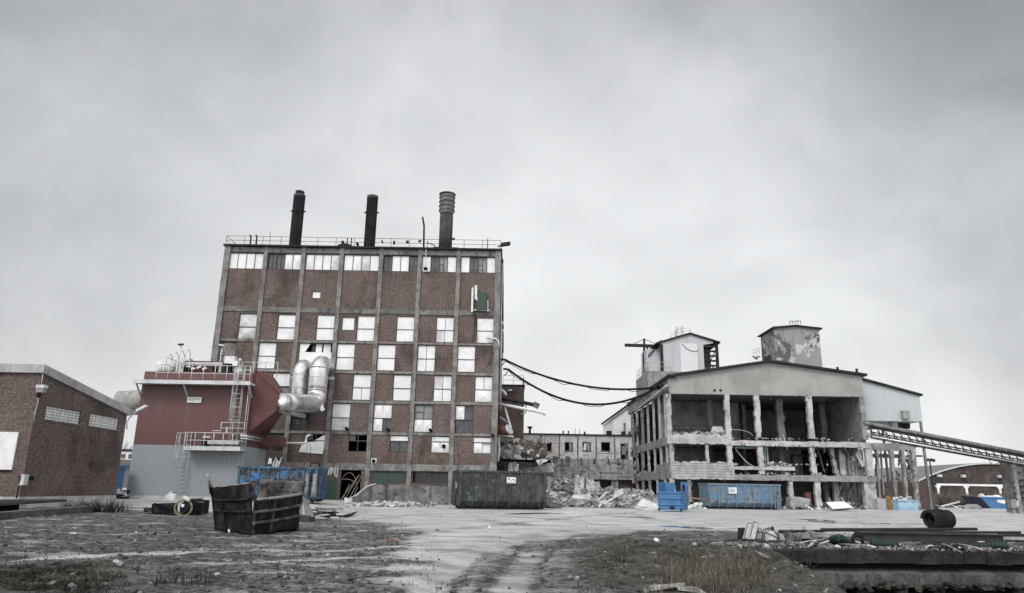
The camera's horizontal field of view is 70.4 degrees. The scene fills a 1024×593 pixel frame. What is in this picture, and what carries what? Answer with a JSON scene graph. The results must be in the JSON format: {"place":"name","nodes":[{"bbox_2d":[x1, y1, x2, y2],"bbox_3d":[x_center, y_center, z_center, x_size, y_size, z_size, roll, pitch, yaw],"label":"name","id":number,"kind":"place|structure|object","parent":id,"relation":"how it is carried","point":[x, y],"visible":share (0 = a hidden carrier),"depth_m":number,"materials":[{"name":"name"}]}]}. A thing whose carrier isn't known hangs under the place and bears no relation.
{"place":"outdoors","nodes":[
{"label":"outdoors","id":0,"kind":"place"},
{"bbox_2d":[120,459,130,487],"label":"building","id":1,"kind":"structure","parent":0,"point":[126,473],"depth_m":135.83,"materials":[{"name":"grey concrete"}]},
{"bbox_2d":[0,488,1023,592],"bbox_3d":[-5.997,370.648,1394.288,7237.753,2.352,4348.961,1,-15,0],"label":"ground","id":2,"kind":"structure","parent":0,"point":[476,535],"depth_m":16.41,"materials":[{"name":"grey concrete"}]},
{"bbox_2d":[0,499,66,510],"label":"steel ramp","id":3,"kind":"structure","parent":2,"relation":"on","point":[9,504],"depth_m":31.83,"materials":[{"name":"grey metal"}]},
{"bbox_2d":[0,506,94,519],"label":"concrete kerb","id":4,"kind":"structure","parent":2,"relation":"on","point":[44,512],"depth_m":27.23,"materials":[{"name":"concrete"}]},
{"bbox_2d":[0,560,129,592],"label":"undergrowth","id":5,"kind":"object","parent":2,"relation":"on","point":[81,586],"visible":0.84,"depth_m":9.56,"materials":[{"name":"green plant"}]},
{"bbox_2d":[0,364,131,507],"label":"brick shed","id":6,"kind":"structure","parent":2,"relation":"on","point":[67,444],"depth_m":37.38,"materials":[{"name":"brick"}]},
{"bbox_2d":[0,432,18,470],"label":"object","id":7,"kind":"structure","parent":6,"relation":"in","point":[8,440],"depth_m":35.08,"materials":[{"name":"metal"}]},
{"bbox_2d":[44,406,80,425],"bbox_3d":[-23.458,6.242,37.951,0.190,0.748,3.164,1,-15,0],"label":"window","id":8,"kind":"structure","parent":6,"relation":"in","point":[53,414],"depth_m":37.94,"materials":[{"name":"white glass"}]},
{"bbox_2d":[88,414,118,430],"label":"window","id":9,"kind":"structure","parent":6,"relation":"in","point":[96,421],"depth_m":41.79,"materials":[{"name":"white glass"}]},
{"bbox_2d":[61,499,131,512],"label":"verge grass","id":10,"kind":"structure","parent":2,"relation":"on","point":[83,504],"depth_m":33.15,"materials":[{"name":"brown plant"}]},
{"bbox_2d":[85,499,124,512],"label":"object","id":11,"kind":"object","parent":2,"relation":"on","point":[97,508],"visible":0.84,"depth_m":31.32,"materials":[{"name":"green plant"}]},
{"bbox_2d":[115,465,128,495],"bbox_3d":[-27.065,12.198,47.645,2.420,2.272,2.400,1,-15,0],"label":"blue container","id":12,"kind":"object","parent":2,"relation":"on","point":[122,469],"visible":0.16,"depth_m":48.39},
{"bbox_2d":[113,390,140,414],"bbox_3d":[-31.794,12.082,60.789,3.729,8.625,1.900,1,-15,0],"label":"grey tank","id":13,"kind":"object","parent":2,"relation":"on","point":[130,399],"visible":0.28,"depth_m":60.82,"materials":[{"name":"metal"}]},
{"bbox_2d":[143,503,177,513],"bbox_3d":[-14.695,8.972,30.766,1.399,0.445,1.060,1,-15,0],"label":"rusty trough","id":14,"kind":"object","parent":2,"relation":"on","point":[162,508],"visible":0.85,"depth_m":30.33,"materials":[{"name":"metal"}]},
{"bbox_2d":[153,570,212,586],"bbox_3d":[-4.338,3.702,9.577,0.800,0.224,0.483,5,-15,-15],"label":"stubble","id":15,"kind":"object","parent":2,"relation":"on","point":[197,580],"visible":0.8,"depth_m":9.57,"materials":[{"name":"plant"}]},
{"bbox_2d":[174,495,200,515],"bbox_3d":[-13.420,8.747,30.304,0.605,0.868,1.135,-10,-18,35],"label":"hose reel","id":16,"kind":"object","parent":2,"relation":"on","point":[188,506],"visible":0.94,"depth_m":30.09,"materials":[{"name":"plastic"}]},
{"bbox_2d":[190,498,209,513],"bbox_3d":[-13.223,8.842,30.667,0.634,0.626,0.650,1,-15,0],"label":"black crate","id":17,"kind":"object","parent":2,"relation":"on","point":[204,506],"visible":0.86,"depth_m":30.49,"materials":[{"name":"plastic"}]},
{"bbox_2d":[124,349,311,499],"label":"filter house","id":18,"kind":"structure","parent":2,"relation":"on","point":[197,421],"depth_m":50.32,"materials":[{"name":"red painted metal"},{"name":"grey painted metal"},{"name":"galvanised steel"}]},
{"bbox_2d":[277,356,334,417],"bbox_3d":[-16.123,6.683,55.761,3.493,5.191,8.220,1,-15,0],"label":"exhaust duct","id":19,"kind":"object","parent":18,"relation":"attached to","point":[299,398],"visible":1,"depth_m":56.81,"materials":[{"name":"silver metal"}]},
{"bbox_2d":[206,473,305,534],"bbox_3d":[-7.481,6.153,20.771,2.830,2.104,3.407,1,-15,0],"label":"wrecked skip","id":20,"kind":"object","parent":2,"relation":"on","point":[277,505],"visible":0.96,"depth_m":19.94,"materials":[{"name":"metal"}]},
{"bbox_2d":[236,466,328,501],"bbox_3d":[-14.814,12.127,46.926,5.410,2.138,2.931,1,-15,0],"label":"waste container","id":21,"kind":"object","parent":2,"relation":"on","point":[315,479],"visible":0.62,"depth_m":46.18,"materials":[{"name":"metal"}]},
{"bbox_2d":[299,495,314,521],"bbox_3d":[-7.402,7.673,26.305,0.724,0.955,0.850,1,-15,0],"label":"bent plate","id":22,"kind":"object","parent":2,"relation":"on","point":[309,516],"visible":0.79,"depth_m":26.09,"materials":[{"name":"metal"}]},
{"bbox_2d":[311,507,345,518],"bbox_3d":[-7.280,8.439,28.358,1.733,0.433,1.691,1,-15,0],"label":"pallet pile","id":23,"kind":"object","parent":2,"relation":"on","point":[330,512],"visible":0.87,"depth_m":27.93,"materials":[{"name":"grey wood"}]},
{"bbox_2d":[211,217,503,504],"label":"brick factory","id":24,"kind":"structure","parent":2,"relation":"on","point":[406,343],"depth_m":60.41,"materials":[{"name":"brick"}]},
{"bbox_2d":[218,341,236,367],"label":"window","id":25,"kind":"structure","parent":24,"relation":"in","point":[229,349],"depth_m":60.36,"materials":[{"name":"grey glass"}]},
{"bbox_2d":[229,253,263,268],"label":"window","id":26,"kind":"structure","parent":24,"relation":"in","point":[237,260],"depth_m":62.35,"materials":[{"name":"white glass"}]},
{"bbox_2d":[237,313,256,338],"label":"window","id":27,"kind":"structure","parent":24,"relation":"in","point":[247,322],"depth_m":60.88,"materials":[{"name":"white glass"}]},
{"bbox_2d":[256,342,276,368],"bbox_3d":[-20.329,4.898,60.239,1.496,2.216,0.195,1,-15,0],"label":"window","id":28,"kind":"structure","parent":24,"relation":"in","point":[266,350],"depth_m":60.28,"materials":[{"name":"white glass"}]},
{"bbox_2d":[272,373,289,392],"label":"window","id":29,"kind":"structure","parent":24,"relation":"in","point":[283,379],"depth_m":59.74,"materials":[{"name":"white glass"}]},
{"bbox_2d":[267,253,301,269],"bbox_3d":[-19.501,-2.981,62.330,2.876,1.446,0.205,1,-15,0],"label":"window","id":30,"kind":"structure","parent":24,"relation":"in","point":[275,260],"depth_m":62.35,"materials":[{"name":"white glass"}]},
{"bbox_2d":[276,314,295,339],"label":"window","id":31,"kind":"structure","parent":24,"relation":"in","point":[286,322],"depth_m":60.86,"materials":[{"name":"white glass"}]},
{"bbox_2d":[289,190,305,244],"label":"chimney","id":32,"kind":"object","parent":24,"relation":"on","point":[297,210],"visible":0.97,"depth_m":65.51,"materials":[{"name":"metal"}]},
{"bbox_2d":[290,412,309,429],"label":"window","id":33,"kind":"structure","parent":24,"relation":"in","point":[298,423],"depth_m":58.93,"materials":[{"name":"black glass"}]},
{"bbox_2d":[299,434,324,453],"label":"window","id":34,"kind":"structure","parent":24,"relation":"in","point":[317,447],"depth_m":58.27,"materials":[{"name":"white glass"}]},
{"bbox_2d":[298,343,332,362],"bbox_3d":[-16.314,4.980,60.479,2.746,2.116,0.665,1,-15,0],"label":"window","id":35,"kind":"structure","parent":24,"relation":"in","point":[318,349],"depth_m":60.40,"materials":[{"name":"white glass"}]},
{"bbox_2d":[305,254,339,269],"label":"window","id":36,"kind":"structure","parent":24,"relation":"in","point":[313,261],"depth_m":62.32,"materials":[{"name":"white glass"}]},
{"bbox_2d":[315,315,334,340],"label":"window","id":37,"kind":"structure","parent":24,"relation":"in","point":[325,323],"depth_m":60.88,"materials":[{"name":"white glass"}]},
{"bbox_2d":[324,480,336,499],"bbox_3d":[-14.357,15.291,57.403,0.933,1.550,0.056,1,-15,0],"label":"door","id":38,"kind":"structure","parent":24,"relation":"in","point":[331,484],"depth_m":57.37,"materials":[{"name":"green metal"}]},
{"bbox_2d":[330,403,350,430],"bbox_3d":[-13.893,9.787,58.977,1.496,2.216,0.195,1,-15,0],"label":"window","id":39,"kind":"structure","parent":24,"relation":"in","point":[340,419],"depth_m":59.02,"materials":[{"name":"white glass"}]},
{"bbox_2d":[335,344,354,369],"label":"window","id":40,"kind":"structure","parent":24,"relation":"in","point":[345,352],"depth_m":60.23,"materials":[{"name":"white glass"}]},
{"bbox_2d":[341,317,354,329],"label":"window","id":41,"kind":"structure","parent":24,"relation":"in","point":[348,323],"depth_m":60.98,"materials":[{"name":"white glass"}]},
{"bbox_2d":[343,255,378,270],"bbox_3d":[-12.907,-2.868,62.325,3.026,1.446,0.195,1,-15,0],"label":"window","id":42,"kind":"structure","parent":24,"relation":"in","point":[351,262],"depth_m":62.32,"materials":[{"name":"white glass"}]},
{"bbox_2d":[352,374,371,399],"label":"window","id":43,"kind":"structure","parent":24,"relation":"in","point":[361,388],"depth_m":59.58,"materials":[{"name":"white glass"}]},
{"bbox_2d":[356,315,374,340],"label":"window","id":44,"kind":"structure","parent":24,"relation":"in","point":[365,324],"depth_m":60.89,"materials":[{"name":"white glass"}]},
{"bbox_2d":[364,194,378,245],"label":"chimney","id":45,"kind":"object","parent":24,"relation":"on","point":[371,212],"visible":0.91,"depth_m":65.52,"materials":[{"name":"metal"}]},
{"bbox_2d":[372,404,391,431],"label":"window","id":46,"kind":"structure","parent":24,"relation":"in","point":[381,412],"depth_m":58.99,"materials":[{"name":"white glass"}]},
{"bbox_2d":[376,344,395,370],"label":"window","id":47,"kind":"structure","parent":24,"relation":"in","point":[386,352],"depth_m":60.26,"materials":[{"name":"white glass"}]},
{"bbox_2d":[389,435,408,451],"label":"window","id":48,"kind":"structure","parent":24,"relation":"in","point":[398,443],"depth_m":58.50,"materials":[{"name":"grey glass"}]},
{"bbox_2d":[383,255,417,271],"bbox_3d":[-9.557,-2.808,62.330,2.946,1.446,0.205,1,-15,0],"label":"window","id":49,"kind":"structure","parent":24,"relation":"in","point":[398,263],"depth_m":62.38,"materials":[{"name":"white glass"}]},
{"bbox_2d":[392,375,411,400],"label":"window","id":50,"kind":"structure","parent":24,"relation":"in","point":[401,384],"depth_m":59.60,"materials":[{"name":"white glass"}]},
{"bbox_2d":[396,316,414,341],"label":"window","id":51,"kind":"structure","parent":24,"relation":"in","point":[405,325],"depth_m":60.85,"materials":[{"name":"white glass"}]},
{"bbox_2d":[413,405,432,431],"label":"window","id":52,"kind":"structure","parent":24,"relation":"in","point":[423,415],"depth_m":59.03,"materials":[{"name":"white glass"}]},
{"bbox_2d":[417,345,435,371],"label":"window","id":53,"kind":"structure","parent":24,"relation":"in","point":[425,353],"depth_m":60.26,"materials":[{"name":"white glass"}]},
{"bbox_2d":[422,256,456,272],"bbox_3d":[-6.243,-2.750,62.330,2.956,1.446,0.205,1,-15,0],"label":"window","id":54,"kind":"structure","parent":24,"relation":"in","point":[433,263],"depth_m":62.38,"materials":[{"name":"white glass"}]},
{"bbox_2d":[431,436,449,452],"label":"window","id":55,"kind":"structure","parent":24,"relation":"in","point":[437,447],"depth_m":58.47,"materials":[{"name":"white glass"}]},
{"bbox_2d":[433,375,451,401],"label":"window","id":56,"kind":"structure","parent":24,"relation":"in","point":[442,389],"depth_m":59.60,"materials":[{"name":"white glass"}]},
{"bbox_2d":[436,317,453,342],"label":"window","id":57,"kind":"structure","parent":24,"relation":"in","point":[444,325],"depth_m":60.88,"materials":[{"name":"white glass"}]},
{"bbox_2d":[439,191,457,247],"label":"chimney","id":58,"kind":"object","parent":24,"relation":"on","point":[447,205],"visible":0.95,"depth_m":65.49,"materials":[{"name":"metal"}]},
{"bbox_2d":[454,405,473,432],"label":"window","id":59,"kind":"structure","parent":24,"relation":"in","point":[465,425],"depth_m":59.02,"materials":[{"name":"grey glass"}]},
{"bbox_2d":[457,346,475,371],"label":"window","id":60,"kind":"structure","parent":24,"relation":"in","point":[465,355],"depth_m":60.26,"materials":[{"name":"white glass"}]},
{"bbox_2d":[460,257,494,272],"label":"window","id":61,"kind":"structure","parent":24,"relation":"in","point":[468,264],"depth_m":62.38,"materials":[{"name":"white glass"}]},
{"bbox_2d":[471,285,489,311],"bbox_3d":[-2.635,0.224,61.243,1.567,2.331,0.420,1,-15,0],"label":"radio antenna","id":62,"kind":"object","parent":24,"relation":"attached to","point":[481,300],"visible":1,"depth_m":61.04,"materials":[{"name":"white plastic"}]},
{"bbox_2d":[473,437,490,453],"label":"window","id":63,"kind":"structure","parent":24,"relation":"in","point":[479,448],"depth_m":58.50,"materials":[{"name":"white glass"}]},
{"bbox_2d":[474,376,491,401],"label":"window","id":64,"kind":"structure","parent":24,"relation":"in","point":[483,385],"depth_m":59.59,"materials":[{"name":"white glass"}]},
{"bbox_2d":[476,317,493,342],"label":"window","id":65,"kind":"structure","parent":24,"relation":"in","point":[484,329],"depth_m":60.89,"materials":[{"name":"white glass"}]},
{"bbox_2d":[498,389,539,408],"bbox_3d":[0.370,8.720,61.826,4.042,1.686,0.524,1,-15,0],"label":"service pipe","id":66,"kind":"object","parent":24,"relation":"attached to","point":[536,405],"visible":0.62,"depth_m":61.65,"materials":[{"name":"metal"}]},
{"bbox_2d":[501,358,662,391],"bbox_3d":[6.541,7.123,64.263,15.978,2.262,0.591,6,-15,-17],"label":"cable bundle","id":67,"kind":"object","parent":24,"relation":"attached to","point":[567,382],"visible":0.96,"depth_m":63.88,"materials":[{"name":"black rubber"}]},
{"bbox_2d":[337,500,437,506],"bbox_3d":[-8.116,14.169,49.594,8.371,0.626,3.829,12,-18,-36],"label":"rubble","id":68,"kind":"object","parent":2,"relation":"on","point":[377,503],"visible":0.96,"depth_m":48.34,"materials":[{"name":"concrete"}]},
{"bbox_2d":[451,464,547,509],"bbox_3d":[-0.798,12.409,47.357,6.055,2.766,2.545,4,-15,-13],"label":"waste container","id":69,"kind":"object","parent":2,"relation":"on","point":[500,489],"visible":0.98,"depth_m":46.25,"materials":[{"name":"metal"}]},
{"bbox_2d":[451,464,458,504],"bbox_3d":[-3.664,12.072,46.748,0.165,2.521,2.293,4,-15,-13],"label":"door","id":70,"kind":"structure","parent":69,"relation":"in","point":[455,476],"depth_m":46.36,"materials":[{"name":"grey metal"}]},
{"bbox_2d":[497,437,554,479],"bbox_3d":[1.127,14.961,61.108,5.624,6.206,3.207,1,-15,0],"label":"ruined annex","id":71,"kind":"object","parent":2,"relation":"on","point":[518,454],"visible":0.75,"depth_m":60.90,"materials":[{"name":"concrete"}]},
{"bbox_2d":[545,474,657,508],"bbox_3d":[7.109,16.148,59.894,11.405,2.921,13.000,1,-15,0],"label":"rubble","id":72,"kind":"object","parent":2,"relation":"on","point":[560,491],"visible":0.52,"depth_m":57.08,"materials":[{"name":"concrete"}]},
{"bbox_2d":[573,473,584,494],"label":"concrete slab","id":73,"kind":"structure","parent":72,"relation":"on","point":[579,484],"depth_m":57.83,"materials":[{"name":"grey concrete"}]},
{"bbox_2d":[586,477,601,497],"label":"concrete slab","id":74,"kind":"structure","parent":72,"relation":"on","point":[593,485],"depth_m":58.19,"materials":[{"name":"grey concrete"}]},
{"bbox_2d":[656,481,688,510],"bbox_3d":[10.765,13.333,48.551,1.783,1.890,1.892,-6,-17,26],"label":"blue skip","id":75,"kind":"object","parent":2,"relation":"on","point":[669,497],"visible":1,"depth_m":47.90,"materials":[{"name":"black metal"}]},
{"bbox_2d":[576,538,821,592],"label":"weeds","id":76,"kind":"object","parent":2,"relation":"on","point":[666,552],"visible":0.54,"depth_m":13.73,"materials":[{"name":"green plant"}]},
{"bbox_2d":[638,544,780,592],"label":"dry grass","id":77,"kind":"structure","parent":2,"relation":"on","point":[712,580],"depth_m":11.23,"materials":[{"name":"plant"}]},
{"bbox_2d":[698,483,781,509],"bbox_3d":[18.619,16.268,59.123,6.183,1.973,2.617,2,-15,-4],"label":"waste container","id":78,"kind":"object","parent":2,"relation":"on","point":[744,496],"visible":0.97,"depth_m":58.12,"materials":[{"name":"metal"}]},
{"bbox_2d":[626,360,876,509],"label":"concrete hall","id":79,"kind":"structure","parent":2,"relation":"on","point":[794,429],"depth_m":64.56,"materials":[{"name":"concrete"}]},
{"bbox_2d":[503,368,662,406],"bbox_3d":[6.668,8.238,64.191,15.576,2.955,0.481,5,-15,-15],"label":"cable bundle","id":80,"kind":"object","parent":79,"relation":"attached to","point":[567,400],"visible":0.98,"depth_m":63.51,"materials":[{"name":"black rubber"}]},
{"bbox_2d":[636,339,679,399],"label":"building","id":81,"kind":"structure","parent":79,"relation":"on","point":[651,374],"depth_m":74.81,"materials":[{"name":"concrete"}]},
{"bbox_2d":[650,326,719,371],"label":"rooftop structure","id":82,"kind":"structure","parent":79,"relation":"on","point":[680,351],"depth_m":74.10,"materials":[{"name":"metal"}]},
{"bbox_2d":[680,343,697,371],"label":"door panel","id":83,"kind":"structure","parent":82,"relation":"in","point":[689,359],"depth_m":73.90,"materials":[{"name":"white metal"}]},
{"bbox_2d":[757,321,822,366],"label":"roof tower","id":84,"kind":"structure","parent":79,"relation":"on","point":[798,344],"depth_m":69.36,"materials":[{"name":"concrete"}]},
{"bbox_2d":[786,497,809,506],"bbox_3d":[23.942,17.196,60.833,1.717,0.817,1.000,1,-15,0],"label":"metal tub","id":85,"kind":"object","parent":2,"relation":"on","point":[795,501],"visible":0.82,"depth_m":60.37,"materials":[{"name":"grey metal"}]},
{"bbox_2d":[688,502,960,509],"bbox_3d":[38.653,21.395,74.002,61.506,0.958,11.998,12,-18,-35],"label":"debris","id":86,"kind":"object","parent":2,"relation":"on","point":[695,505],"visible":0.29,"depth_m":60.32,"materials":[{"name":"concrete"}]},
{"bbox_2d":[826,501,852,509],"bbox_3d":[26.222,16.813,58.445,2.766,0.643,1.282,8,-16,-25],"label":"roof sheet","id":87,"kind":"object","parent":2,"relation":"on","point":[841,505],"visible":1,"depth_m":58.22,"materials":[{"name":"metal"}]},
{"bbox_2d":[825,534,855,544],"bbox_3d":[8.440,6.226,18.490,0.732,0.392,1.223,-3,-15,15],"label":"ribbed hose","id":88,"kind":"object","parent":2,"relation":"on","point":[836,538],"visible":0.74,"depth_m":18.10,"materials":[{"name":"green plastic"}]},
{"bbox_2d":[702,540,1023,551],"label":"rubble","id":89,"kind":"object","parent":2,"relation":"on","point":[828,545],"visible":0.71,"depth_m":17.54,"materials":[{"name":"concrete"}]},
{"bbox_2d":[724,538,1019,549],"bbox_3d":[10.530,6.284,18.333,9.772,0.198,2.694,2,-15,-5],"label":"debris","id":90,"kind":"object","parent":2,"relation":"on","point":[928,546],"visible":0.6,"depth_m":18.18,"materials":[{"name":"metal"}]},
{"bbox_2d":[871,498,886,509],"bbox_3d":[30.556,17.311,60.419,0.731,1.031,1.030,1,-15,0],"label":"caged tank","id":91,"kind":"object","parent":2,"relation":"on","point":[879,504],"visible":0.96,"depth_m":60.05,"materials":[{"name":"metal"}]},
{"bbox_2d":[736,547,1023,592],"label":"quay wall","id":92,"kind":"structure","parent":2,"relation":"on","point":[862,570],"depth_m":16.92,"materials":[{"name":"concrete"}]},
{"bbox_2d":[870,539,899,546],"bbox_3d":[9.209,6.128,17.961,0.618,0.230,0.230,-1,-15,9],"label":"ribbed hose","id":93,"kind":"object","parent":2,"relation":"on","point":[881,542],"visible":0.69,"depth_m":17.89,"materials":[{"name":"green plastic"}]},
{"bbox_2d":[862,377,932,509],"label":"metal shed","id":94,"kind":"structure","parent":2,"relation":"on","point":[890,405],"depth_m":65.87,"materials":[{"name":"metal"}]},
{"bbox_2d":[820,528,977,531],"bbox_3d":[14.428,8.600,26.814,7.699,0.114,0.120,7,-16,-21],"label":"steel pipe","id":95,"kind":"object","parent":2,"relation":"on","point":[894,529],"visible":0.84,"depth_m":26.65,"materials":[{"name":"grey metal"}]},
{"bbox_2d":[870,443,935,509],"bbox_3d":[34.383,16.139,66.303,7.000,6.454,6.444,1,-15,0],"label":"skeleton bay","id":96,"kind":"object","parent":2,"relation":"on","point":[914,488],"visible":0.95,"depth_m":63.83,"materials":[{"name":"concrete"}]},
{"bbox_2d":[892,500,918,510],"bbox_3d":[32.366,17.260,59.934,1.685,0.942,1.300,1,-15,0],"label":"pale bin","id":97,"kind":"object","parent":2,"relation":"on","point":[907,505],"visible":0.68,"depth_m":59.38,"materials":[{"name":"blue plastic"}]},
{"bbox_2d":[854,531,1004,543],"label":"steel beam","id":98,"kind":"structure","parent":2,"relation":"on","point":[959,538],"depth_m":20.24,"materials":[{"name":"grey metal"}]},
{"bbox_2d":[872,463,1003,496],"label":"arched hall","id":99,"kind":"structure","parent":2,"relation":"on","point":[971,478],"depth_m":107.02,"materials":[{"name":"brick"}]},
{"bbox_2d":[920,506,955,527],"bbox_3d":[17.762,9.192,30.227,1.313,0.918,0.828,8,-16,-24],"label":"hose roll","id":100,"kind":"object","parent":2,"relation":"on","point":[936,518],"visible":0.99,"depth_m":30.00,"materials":[{"name":"rubber"}]},
{"bbox_2d":[864,531,1020,533],"bbox_3d":[14.949,8.195,25.247,6.863,0.086,0.090,5,-15,-14],"label":"steel pipe","id":101,"kind":"object","parent":2,"relation":"on","point":[992,532],"visible":0.62,"depth_m":25.48,"materials":[{"name":"metal"}]},
{"bbox_2d":[934,489,1004,506],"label":"scrub","id":102,"kind":"object","parent":2,"relation":"on","point":[940,498],"visible":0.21,"depth_m":84.20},
{"bbox_2d":[961,496,1005,508],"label":"dumpster","id":103,"kind":"object","parent":2,"relation":"on","point":[992,502],"visible":0.71,"depth_m":76.09,"materials":[{"name":"blue metal"}]},
{"bbox_2d":[980,541,1008,550],"bbox_3d":[11.930,6.179,17.973,0.618,0.237,0.255,-3,-15,15],"label":"ribbed hose","id":104,"kind":"object","parent":2,"relation":"on","point":[1001,545],"visible":0.79,"depth_m":17.90,"materials":[{"name":"green plastic"}]},
{"bbox_2d":[999,461,1023,512],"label":"conveyor pylon","id":105,"kind":"object","parent":2,"relation":"on","point":[1012,475],"visible":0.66,"depth_m":59.47,"materials":[{"name":"concrete"}]},
{"bbox_2d":[863,421,1023,466],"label":"conveyor bridge","id":106,"kind":"structure","parent":105,"relation":"on","point":[944,439],"depth_m":59.47,"materials":[{"name":"metal"}]},
{"bbox_2d":[0,0,1023,468],"label":"sky","id":107,"kind":"structure","parent":0,"point":[730,172],"materials":[{"name":"grey"}]},
{"bbox_2d":[499,375,526,438],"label":"stair tower","id":108,"kind":"structure","parent":0,"point":[516,392],"depth_m":65.52,"materials":[{"name":"brick"}]},
{"bbox_2d":[524,426,633,490],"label":"panel building","id":109,"kind":"structure","parent":0,"point":[602,460],"depth_m":82.19,"materials":[{"name":"concrete"}]},
{"bbox_2d":[601,402,651,458],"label":"white annex","id":110,"kind":"object","parent":109,"relation":"on","point":[617,424],"visible":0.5,"depth_m":89.14,"materials":[{"name":"metal"}]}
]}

